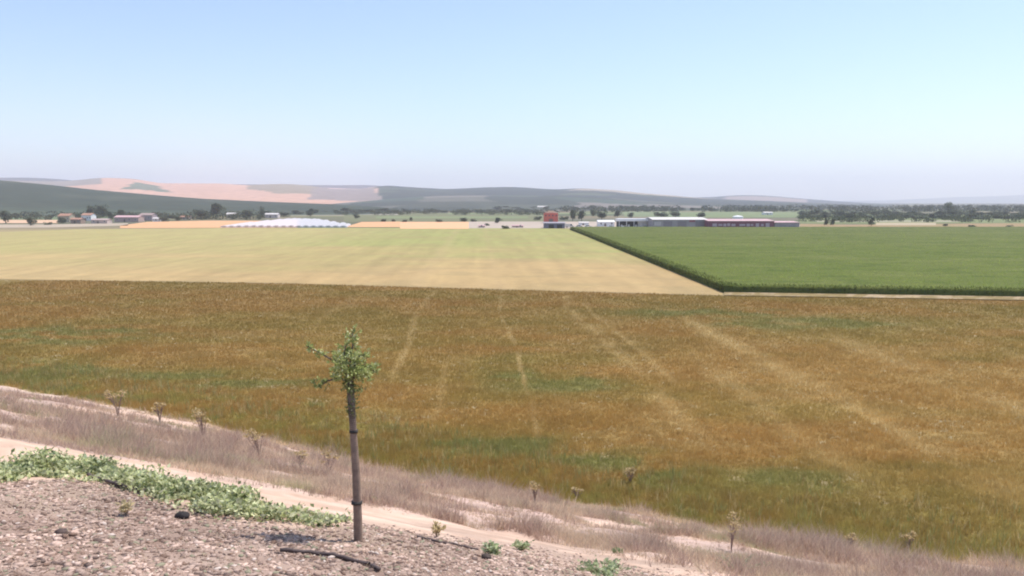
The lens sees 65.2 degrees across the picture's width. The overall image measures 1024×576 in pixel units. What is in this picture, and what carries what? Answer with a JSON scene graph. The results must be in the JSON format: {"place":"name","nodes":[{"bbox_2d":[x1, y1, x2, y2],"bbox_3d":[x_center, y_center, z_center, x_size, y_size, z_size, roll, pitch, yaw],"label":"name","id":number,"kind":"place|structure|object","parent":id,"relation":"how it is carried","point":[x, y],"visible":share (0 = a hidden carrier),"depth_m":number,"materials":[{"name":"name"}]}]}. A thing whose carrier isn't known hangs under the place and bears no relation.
{"place":"outdoors","nodes":[
{"label":"outdoors","id":0,"kind":"place"},
{"bbox_2d":[0,220,57,222],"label":"ochre field","id":1,"kind":"structure","parent":0,"point":[26,221],"depth_m":604.51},
{"bbox_2d":[0,217,112,219],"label":"meadow","id":2,"kind":"structure","parent":0,"point":[54,218],"depth_m":711.35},
{"bbox_2d":[86,205,95,212],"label":"tree","id":3,"kind":"object","parent":2,"relation":"on","point":[89,208],"visible":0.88,"depth_m":752.55,"materials":[{"name":"green plant"}]},
{"bbox_2d":[93,204,109,217],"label":"tree","id":4,"kind":"object","parent":2,"relation":"on","point":[101,210],"visible":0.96,"depth_m":750.80,"materials":[{"name":"green plant"}]},
{"bbox_2d":[0,223,127,227],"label":"pale field","id":5,"kind":"structure","parent":0,"point":[47,226],"depth_m":503.34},
{"bbox_2d":[25,216,37,225],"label":"tree","id":6,"kind":"object","parent":5,"relation":"on","point":[31,220],"visible":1,"depth_m":501.93,"materials":[{"name":"green plant"}]},
{"bbox_2d":[114,215,144,221],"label":"barn","id":7,"kind":"structure","parent":0,"point":[128,218],"depth_m":591.62,"materials":[{"name":"paint"}]},
{"bbox_2d":[139,213,156,220],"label":"barn","id":8,"kind":"structure","parent":0,"point":[148,216],"depth_m":628.61,"materials":[{"name":"paint"}]},
{"bbox_2d":[0,180,414,215],"bbox_3d":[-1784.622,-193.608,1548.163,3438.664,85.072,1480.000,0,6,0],"label":"hill","id":9,"kind":"structure","parent":0,"point":[17,197],"depth_m":1142.06,"materials":[{"name":"plant"}]},
{"bbox_2d":[120,221,297,227],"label":"ochre field","id":10,"kind":"structure","parent":0,"point":[191,224],"depth_m":525.32,"materials":[{"name":"soil"}]},
{"bbox_2d":[228,220,268,226],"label":"polytunnel","id":11,"kind":"structure","parent":10,"relation":"on","point":[246,223],"depth_m":508.98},
{"bbox_2d":[235,219,279,226],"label":"polytunnel","id":12,"kind":"structure","parent":10,"relation":"on","point":[253,223],"depth_m":506.82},
{"bbox_2d":[243,218,289,226],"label":"polytunnel","id":13,"kind":"structure","parent":10,"relation":"on","point":[263,222],"depth_m":526.17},
{"bbox_2d":[250,218,296,226],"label":"polytunnel","id":14,"kind":"structure","parent":10,"relation":"on","point":[256,225],"depth_m":510.81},
{"bbox_2d":[258,218,300,226],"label":"polytunnel","id":15,"kind":"structure","parent":10,"relation":"on","point":[264,225],"depth_m":523.79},
{"bbox_2d":[265,218,306,226],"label":"polytunnel","id":16,"kind":"structure","parent":10,"relation":"on","point":[272,225],"depth_m":523.43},
{"bbox_2d":[273,218,309,226],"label":"polytunnel","id":17,"kind":"structure","parent":10,"relation":"on","point":[279,225],"depth_m":515.58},
{"bbox_2d":[280,219,314,226],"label":"polytunnel","id":18,"kind":"structure","parent":10,"relation":"on","point":[287,225],"depth_m":513.59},
{"bbox_2d":[280,215,343,215],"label":"bare field","id":19,"kind":"structure","parent":0,"point":[316,215],"depth_m":864.89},
{"bbox_2d":[0,228,721,294],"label":"stubble field","id":20,"kind":"structure","parent":0,"point":[550,259],"depth_m":211.70,"materials":[{"name":"plant"}]},
{"bbox_2d":[348,222,399,226],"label":"ochre field","id":21,"kind":"structure","parent":0,"point":[378,224],"depth_m":525.32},
{"bbox_2d":[400,222,468,228],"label":"ochre field","id":22,"kind":"structure","parent":0,"point":[434,225],"depth_m":503.00,"materials":[{"name":"plant"}]},
{"bbox_2d":[344,213,543,221],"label":"grove ground","id":23,"kind":"structure","parent":0,"point":[362,218],"depth_m":712.30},
{"bbox_2d":[376,216,527,217],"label":"meadow","id":24,"kind":"structure","parent":0,"point":[452,216],"depth_m":806.57,"materials":[{"name":"plant"}]},
{"bbox_2d":[2,178,1004,207],"bbox_3d":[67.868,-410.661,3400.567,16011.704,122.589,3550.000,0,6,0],"label":"rolling hills","id":25,"kind":"structure","parent":0,"point":[292,193],"depth_m":2727.55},
{"bbox_2d":[0,279,1023,562],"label":"dry field","id":26,"kind":"structure","parent":0,"point":[534,364],"depth_m":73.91,"materials":[{"name":"plant"}]},
{"bbox_2d":[571,487,583,497],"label":"dry weed","id":27,"kind":"object","parent":26,"relation":"on","point":[574,491],"visible":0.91,"depth_m":40.27,"materials":[{"name":"beige plant"}]},
{"bbox_2d":[624,466,636,481],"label":"dry weed","id":28,"kind":"object","parent":26,"relation":"on","point":[629,470],"visible":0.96,"depth_m":42.81,"materials":[{"name":"beige plant"}]},
{"bbox_2d":[899,530,917,547],"bbox_3d":[17.023,10.918,34.437,0.637,0.964,0.719,-5,8,-41],"label":"dry weed","id":29,"kind":"object","parent":26,"relation":"on","point":[912,533],"visible":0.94,"depth_m":34.40,"materials":[{"name":"beige plant"}]},
{"bbox_2d":[0,203,1023,575],"bbox_3d":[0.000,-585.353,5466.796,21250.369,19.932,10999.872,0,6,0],"label":"ground","id":30,"kind":"structure","parent":0,"point":[370,515],"depth_m":10.75,"materials":[{"name":"soil"}]},
{"bbox_2d":[0,210,12,222],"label":"tree","id":31,"kind":"object","parent":30,"relation":"on","point":[4,214],"visible":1,"depth_m":557.45,"materials":[{"name":"green plant"}]},
{"bbox_2d":[57,217,66,222],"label":"tree","id":32,"kind":"object","parent":30,"relation":"on","point":[62,219],"visible":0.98,"depth_m":557.50,"materials":[{"name":"green plant"}]},
{"bbox_2d":[58,213,75,221],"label":"farmhouse","id":33,"kind":"object","parent":30,"relation":"on","point":[67,216],"visible":0.51,"depth_m":591.62,"materials":[{"name":"tile"}]},
{"bbox_2d":[69,218,84,223],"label":"outbuilding","id":34,"kind":"structure","parent":30,"relation":"on","point":[77,220],"depth_m":548.55,"materials":[{"name":"tile"}]},
{"bbox_2d":[81,213,95,220],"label":"farmhouse","id":35,"kind":"object","parent":30,"relation":"on","point":[88,216],"visible":0.88,"depth_m":628.61,"materials":[{"name":"white paint"}]},
{"bbox_2d":[91,219,111,223],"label":"outbuilding","id":36,"kind":"structure","parent":30,"relation":"on","point":[100,221],"depth_m":548.62,"materials":[{"name":"paint"}]},
{"bbox_2d":[107,211,113,219],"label":"tree","id":37,"kind":"object","parent":30,"relation":"on","point":[110,216],"visible":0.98,"depth_m":626.99,"materials":[{"name":"green plant"}]},
{"bbox_2d":[100,389,126,414],"bbox_3d":[-21.531,6.251,43.379,1.068,1.722,1.764,-5,8,-41],"label":"dry weed","id":38,"kind":"object","parent":30,"relation":"on","point":[113,396],"visible":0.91,"depth_m":43.36,"materials":[{"name":"beige plant"}]},
{"bbox_2d":[114,209,124,214],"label":"tree","id":39,"kind":"object","parent":30,"relation":"on","point":[120,212],"visible":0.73,"depth_m":682.66,"materials":[{"name":"green plant"}]},
{"bbox_2d":[0,210,265,219],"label":"olive grove","id":40,"kind":"object","parent":30,"relation":"on","point":[23,215],"visible":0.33,"depth_m":716.08,"materials":[{"name":"plant"}]},
{"bbox_2d":[150,401,165,422],"bbox_3d":[-20.038,7.070,45.401,0.788,1.230,0.947,0,6,0],"label":"dry weed","id":41,"kind":"object","parent":30,"relation":"on","point":[156,403],"visible":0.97,"depth_m":45.44,"materials":[{"name":"beige plant"}]},
{"bbox_2d":[0,445,352,527],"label":"ground cover","id":42,"kind":"object","parent":30,"relation":"on","point":[212,497],"visible":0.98,"depth_m":8.18,"materials":[{"name":"green plant"}]},
{"bbox_2d":[191,407,209,434],"bbox_3d":[-14.599,6.372,37.512,1.298,1.492,0.700,6,8,43],"label":"dry weed","id":43,"kind":"object","parent":30,"relation":"on","point":[200,415],"visible":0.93,"depth_m":37.43,"materials":[{"name":"beige plant"}]},
{"bbox_2d":[192,209,209,218],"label":"tree","id":44,"kind":"object","parent":30,"relation":"on","point":[200,212],"visible":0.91,"depth_m":683.58,"materials":[{"name":"green plant"}]},
{"bbox_2d":[209,203,226,216],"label":"tree","id":45,"kind":"object","parent":30,"relation":"on","point":[214,209],"visible":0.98,"depth_m":716.70,"materials":[{"name":"green plant"}]},
{"bbox_2d":[239,209,255,216],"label":"tree","id":46,"kind":"object","parent":30,"relation":"on","point":[247,212],"visible":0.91,"depth_m":715.17,"materials":[{"name":"green plant"}]},
{"bbox_2d":[242,428,265,451],"bbox_3d":[-10.662,6.448,33.250,1.031,1.362,0.748,-3,7,-25],"label":"dry weed","id":47,"kind":"object","parent":30,"relation":"on","point":[255,437],"visible":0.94,"depth_m":33.24,"materials":[{"name":"beige plant"}]},
{"bbox_2d":[265,213,279,217],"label":"farmhouse","id":48,"kind":"object","parent":30,"relation":"on","point":[272,215],"visible":0.91,"depth_m":735.82,"materials":[{"name":"paint"}]},
{"bbox_2d":[278,212,290,216],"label":"tree","id":49,"kind":"object","parent":30,"relation":"on","point":[283,214],"visible":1,"depth_m":792.77,"materials":[{"name":"green plant"}]},
{"bbox_2d":[294,450,308,466],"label":"dry weed","id":50,"kind":"object","parent":30,"relation":"on","point":[299,452],"visible":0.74,"depth_m":26.20,"materials":[{"name":"beige plant"}]},
{"bbox_2d":[288,219,320,226],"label":"polytunnel","id":51,"kind":"structure","parent":30,"relation":"on","point":[293,225],"depth_m":515.75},
{"bbox_2d":[295,220,321,226],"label":"polytunnel","id":52,"kind":"structure","parent":30,"relation":"on","point":[301,225],"depth_m":506.54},
{"bbox_2d":[306,208,313,216],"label":"tree","id":53,"kind":"object","parent":30,"relation":"on","point":[309,212],"visible":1,"depth_m":792.48,"materials":[{"name":"green plant"}]},
{"bbox_2d":[302,220,328,227],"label":"polytunnel","id":54,"kind":"structure","parent":30,"relation":"on","point":[309,225],"depth_m":505.39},
{"bbox_2d":[310,221,330,226],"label":"polytunnel","id":55,"kind":"structure","parent":30,"relation":"on","point":[316,225],"depth_m":497.68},
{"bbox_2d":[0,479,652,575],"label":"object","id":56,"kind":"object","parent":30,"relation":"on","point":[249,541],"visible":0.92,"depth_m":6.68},
{"bbox_2d":[317,221,335,227],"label":"polytunnel","id":57,"kind":"structure","parent":30,"relation":"on","point":[326,224],"depth_m":491.08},
{"bbox_2d":[319,450,339,471],"bbox_3d":[-5.996,5.714,25.927,0.572,0.853,0.794,6,8,43],"label":"dry weed","id":58,"kind":"object","parent":30,"relation":"on","point":[328,459],"visible":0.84,"depth_m":25.98,"materials":[{"name":"beige plant"}]},
{"bbox_2d":[306,324,381,541],"bbox_3d":[-1.405,1.316,7.068,0.709,2.010,0.593,4,7,34],"label":"young tree","id":59,"kind":"object","parent":30,"relation":"on","point":[351,373],"visible":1,"depth_m":6.99,"materials":[{"name":"green plant"}]},
{"bbox_2d":[0,478,720,575],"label":"stony soil","id":60,"kind":"structure","parent":30,"relation":"on","point":[31,535],"depth_m":6.62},
{"bbox_2d":[54,528,67,533],"bbox_3d":[-3.438,1.865,6.097,0.101,0.062,0.071,0,6,0],"label":"stone","id":61,"kind":"object","parent":60,"relation":"on","point":[61,530],"visible":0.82,"depth_m":6.08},
{"bbox_2d":[86,473,144,491],"bbox_3d":[-4.196,2.056,8.442,1.164,0.117,0.071,4,8,35],"label":"stick","id":62,"kind":"object","parent":60,"relation":"on","point":[111,482],"visible":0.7,"depth_m":8.38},
{"bbox_2d":[116,499,134,514],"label":"plant","id":63,"kind":"object","parent":60,"relation":"on","point":[124,507],"visible":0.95,"depth_m":6.97,"materials":[{"name":"beige plant"}]},
{"bbox_2d":[174,511,189,518],"bbox_3d":[-2.996,2.067,7.267,0.133,0.084,0.093,0,6,0],"label":"stone","id":64,"kind":"object","parent":60,"relation":"on","point":[182,515],"visible":0.91,"depth_m":7.23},
{"bbox_2d":[280,547,380,570],"bbox_3d":[-1.408,2.119,6.325,0.872,0.106,0.199,2,6,15],"label":"stick","id":65,"kind":"object","parent":60,"relation":"on","point":[344,557],"visible":1,"depth_m":6.36,"materials":[{"name":"wood"}]},
{"bbox_2d":[417,535,477,549],"bbox_3d":[-0.620,2.411,7.526,0.594,0.153,0.173,1,6,6],"label":"stick","id":66,"kind":"object","parent":60,"relation":"on","point":[444,542],"visible":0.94,"depth_m":7.56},
{"bbox_2d":[481,553,490,558],"bbox_3d":[-0.226,2.376,7.069,0.092,0.062,0.068,0,6,0],"label":"stone","id":67,"kind":"object","parent":60,"relation":"on","point":[485,555],"visible":0.98,"depth_m":7.05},
{"bbox_2d":[577,555,632,575],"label":"plant","id":68,"kind":"object","parent":60,"relation":"on","point":[611,568],"visible":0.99,"depth_m":7.48,"materials":[{"name":"green plant"}]},
{"bbox_2d":[431,520,445,536],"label":"plant","id":69,"kind":"object","parent":30,"relation":"on","point":[436,528],"visible":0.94,"depth_m":8.62,"materials":[{"name":"yellow plant"}]},
{"bbox_2d":[334,208,559,214],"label":"olive grove","id":70,"kind":"object","parent":30,"relation":"on","point":[389,212],"visible":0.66,"depth_m":987.82,"materials":[{"name":"plant"}]},
{"bbox_2d":[481,540,501,554],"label":"plant","id":71,"kind":"object","parent":30,"relation":"on","point":[493,548],"visible":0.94,"depth_m":7.36,"materials":[{"name":"green plant"}]},
{"bbox_2d":[0,385,1023,575],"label":"dead grass","id":72,"kind":"structure","parent":30,"relation":"on","point":[192,451],"depth_m":21.58,"materials":[{"name":"plant"}]},
{"bbox_2d":[511,539,534,549],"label":"plant","id":73,"kind":"object","parent":30,"relation":"on","point":[518,544],"visible":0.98,"depth_m":9.34,"materials":[{"name":"green plant"}]},
{"bbox_2d":[530,481,540,499],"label":"dry weed","id":74,"kind":"object","parent":30,"relation":"on","point":[534,486],"visible":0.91,"depth_m":29.66,"materials":[{"name":"beige plant"}]},
{"bbox_2d":[469,222,615,227],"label":"yard","id":75,"kind":"structure","parent":30,"relation":"on","point":[509,224],"depth_m":525.50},
{"bbox_2d":[543,222,564,227],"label":"shed","id":76,"kind":"structure","parent":75,"relation":"on","point":[553,224],"depth_m":451.54,"materials":[{"name":"metal"}]},
{"bbox_2d":[596,220,614,225],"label":"shed","id":77,"kind":"structure","parent":75,"relation":"on","point":[604,222],"depth_m":486.63,"materials":[{"name":"white paint"}]},
{"bbox_2d":[615,218,647,226],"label":"shed","id":78,"kind":"object","parent":75,"relation":"on","point":[634,222],"visible":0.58,"depth_m":466.83,"materials":[{"name":"white paint"}]},
{"bbox_2d":[570,210,578,220],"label":"tree","id":79,"kind":"object","parent":30,"relation":"on","point":[573,214],"visible":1,"depth_m":627.12,"materials":[{"name":"green plant"}]},
{"bbox_2d":[577,210,585,220],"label":"tree","id":80,"kind":"object","parent":30,"relation":"on","point":[581,214],"visible":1,"depth_m":627.52,"materials":[{"name":"green plant"}]},
{"bbox_2d":[596,211,607,218],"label":"tree","id":81,"kind":"object","parent":30,"relation":"on","point":[601,214],"visible":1,"depth_m":683.39,"materials":[{"name":"green plant"}]},
{"bbox_2d":[612,546,623,553],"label":"plant","id":82,"kind":"object","parent":30,"relation":"on","point":[614,550],"visible":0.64,"depth_m":12.39,"materials":[{"name":"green plant"}]},
{"bbox_2d":[723,511,741,551],"bbox_3d":[6.128,6.776,22.057,0.502,1.078,1.031,1,6,6],"label":"dry weed","id":83,"kind":"object","parent":30,"relation":"on","point":[732,531],"visible":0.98,"depth_m":22.02,"materials":[{"name":"beige plant"}]},
{"bbox_2d":[716,554,769,572],"bbox_3d":[3.804,4.636,13.277,0.789,0.299,0.659,-2,7,-22],"label":"plant","id":84,"kind":"object","parent":30,"relation":"on","point":[723,557],"visible":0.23,"depth_m":13.38,"materials":[{"name":"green plant"}]},
{"bbox_2d":[560,204,1023,211],"bbox_3d":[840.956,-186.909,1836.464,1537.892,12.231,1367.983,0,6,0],"label":"woodland","id":85,"kind":"object","parent":30,"relation":"on","point":[969,207],"visible":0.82,"depth_m":1256.80,"materials":[{"name":"plant"}]},
{"bbox_2d":[570,226,1023,295],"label":"maize crop","id":86,"kind":"object","parent":30,"relation":"on","point":[975,261],"visible":1,"depth_m":200.26,"materials":[{"name":"plant"}]},
{"bbox_2d":[845,533,857,545],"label":"dry weed","id":87,"kind":"object","parent":30,"relation":"on","point":[852,535],"visible":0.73,"depth_m":26.60,"materials":[{"name":"beige plant"}]},
{"bbox_2d":[0,178,1023,203],"bbox_3d":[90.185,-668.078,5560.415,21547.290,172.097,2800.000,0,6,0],"label":"distant ridge","id":88,"kind":"structure","parent":0,"point":[758,198],"depth_m":4959.41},
{"bbox_2d":[0,0,1023,200],"label":"sky","id":89,"kind":"structure","parent":0,"point":[830,100],"materials":[{"name":"blue"}]},
{"bbox_2d":[448,213,647,213],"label":"meadow","id":90,"kind":"structure","parent":0,"point":[558,213],"depth_m":1010.25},
{"bbox_2d":[544,211,557,221],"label":"red building","id":91,"kind":"structure","parent":0,"point":[550,216],"depth_m":558.41,"materials":[{"name":"paint"}]},
{"bbox_2d":[336,196,826,210],"bbox_3d":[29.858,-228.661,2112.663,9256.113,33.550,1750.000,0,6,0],"label":"distant hill","id":92,"kind":"structure","parent":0,"point":[451,203],"depth_m":1767.09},
{"bbox_2d":[624,212,679,216],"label":"meadow","id":93,"kind":"structure","parent":0,"point":[650,214],"depth_m":865.18,"materials":[{"name":"plant"}]},
{"bbox_2d":[646,217,707,226],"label":"warehouse","id":94,"kind":"structure","parent":0,"point":[676,221],"depth_m":446.06,"materials":[{"name":"metal"}]},
{"bbox_2d":[663,221,671,226],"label":"roller door","id":95,"kind":"structure","parent":94,"relation":"in","point":[665,223],"depth_m":445.99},
{"bbox_2d":[678,221,686,226],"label":"roller door","id":96,"kind":"structure","parent":94,"relation":"in","point":[680,223],"depth_m":445.99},
{"bbox_2d":[695,221,703,226],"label":"roller door","id":97,"kind":"structure","parent":94,"relation":"in","point":[697,223],"depth_m":445.99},
{"bbox_2d":[704,219,773,226],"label":"warehouse","id":98,"kind":"structure","parent":0,"point":[739,222],"depth_m":437.00,"materials":[{"name":"metal"}]},
{"bbox_2d":[680,212,805,217],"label":"meadow","id":99,"kind":"structure","parent":0,"point":[745,214],"depth_m":932.56,"materials":[{"name":"plant"}]},
{"bbox_2d":[653,212,668,216],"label":"tree","id":100,"kind":"object","parent":99,"relation":"on","point":[663,214],"visible":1,"depth_m":792.09,"materials":[{"name":"green plant"}]},
{"bbox_2d":[669,211,680,216],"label":"tree","id":101,"kind":"object","parent":99,"relation":"on","point":[674,214],"visible":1,"depth_m":792.33,"materials":[{"name":"green plant"}]},
{"bbox_2d":[724,292,1023,299],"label":"track","id":102,"kind":"structure","parent":0,"point":[879,295],"depth_m":127.17,"materials":[{"name":"soil"}]},
{"bbox_2d":[816,220,959,221],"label":"pale field","id":103,"kind":"structure","parent":0,"point":[898,221],"depth_m":604.31,"materials":[{"name":"plant"}]},
{"bbox_2d":[876,223,935,224],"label":"pale field","id":104,"kind":"structure","parent":0,"point":[905,223],"depth_m":537.13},
{"bbox_2d":[800,223,1023,226],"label":"bare field","id":105,"kind":"structure","parent":0,"point":[949,225],"depth_m":503.34,"materials":[{"name":"soil"}]},
{"bbox_2d":[800,214,1023,222],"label":"grove ground","id":106,"kind":"structure","parent":0,"point":[997,220],"depth_m":604.92,"materials":[{"name":"plant"}]},
{"bbox_2d":[805,210,823,214],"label":"tree","id":107,"kind":"object","parent":106,"relation":"on","point":[812,212],"visible":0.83,"depth_m":904.64,"materials":[{"name":"green plant"}]},
{"bbox_2d":[869,210,882,215],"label":"tree","id":108,"kind":"object","parent":106,"relation":"on","point":[875,212],"visible":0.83,"depth_m":847.91,"materials":[{"name":"green plant"}]},
{"bbox_2d":[797,211,1023,221],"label":"olive grove","id":109,"kind":"object","parent":106,"relation":"on","point":[857,219],"visible":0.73,"depth_m":630.98,"materials":[{"name":"plant"}]},
{"bbox_2d":[935,213,949,217],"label":"tree","id":110,"kind":"object","parent":106,"relation":"on","point":[940,215],"visible":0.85,"depth_m":702.11,"materials":[{"name":"green plant"}]},
{"bbox_2d":[944,202,954,210],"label":"tree","id":111,"kind":"object","parent":106,"relation":"on","point":[948,205],"visible":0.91,"depth_m":939.73,"materials":[{"name":"green plant"}]},
{"bbox_2d":[947,211,962,214],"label":"tree","id":112,"kind":"object","parent":106,"relation":"on","point":[951,212],"visible":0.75,"depth_m":829.64,"materials":[{"name":"green plant"}]},
{"bbox_2d":[950,210,967,214],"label":"tree","id":113,"kind":"object","parent":106,"relation":"on","point":[959,211],"visible":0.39,"depth_m":873.79,"materials":[{"name":"green plant"}]},
{"bbox_2d":[964,213,981,218],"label":"tree","id":114,"kind":"object","parent":106,"relation":"on","point":[971,214],"visible":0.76,"depth_m":701.70,"materials":[{"name":"green plant"}]},
{"bbox_2d":[841,195,1023,202],"bbox_3d":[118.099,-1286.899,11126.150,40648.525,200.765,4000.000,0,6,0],"label":"blue mountains","id":115,"kind":"structure","parent":0,"point":[1005,199],"depth_m":10375.65,"materials":[{"name":"blue"}]},
{"label":"yard","id":116,"kind":"structure","parent":0,"visible":0},
{"bbox_2d":[774,221,799,226],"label":"warehouse","id":117,"kind":"structure","parent":116,"relation":"on","point":[786,224],"depth_m":437.04,"materials":[{"name":"metal"}]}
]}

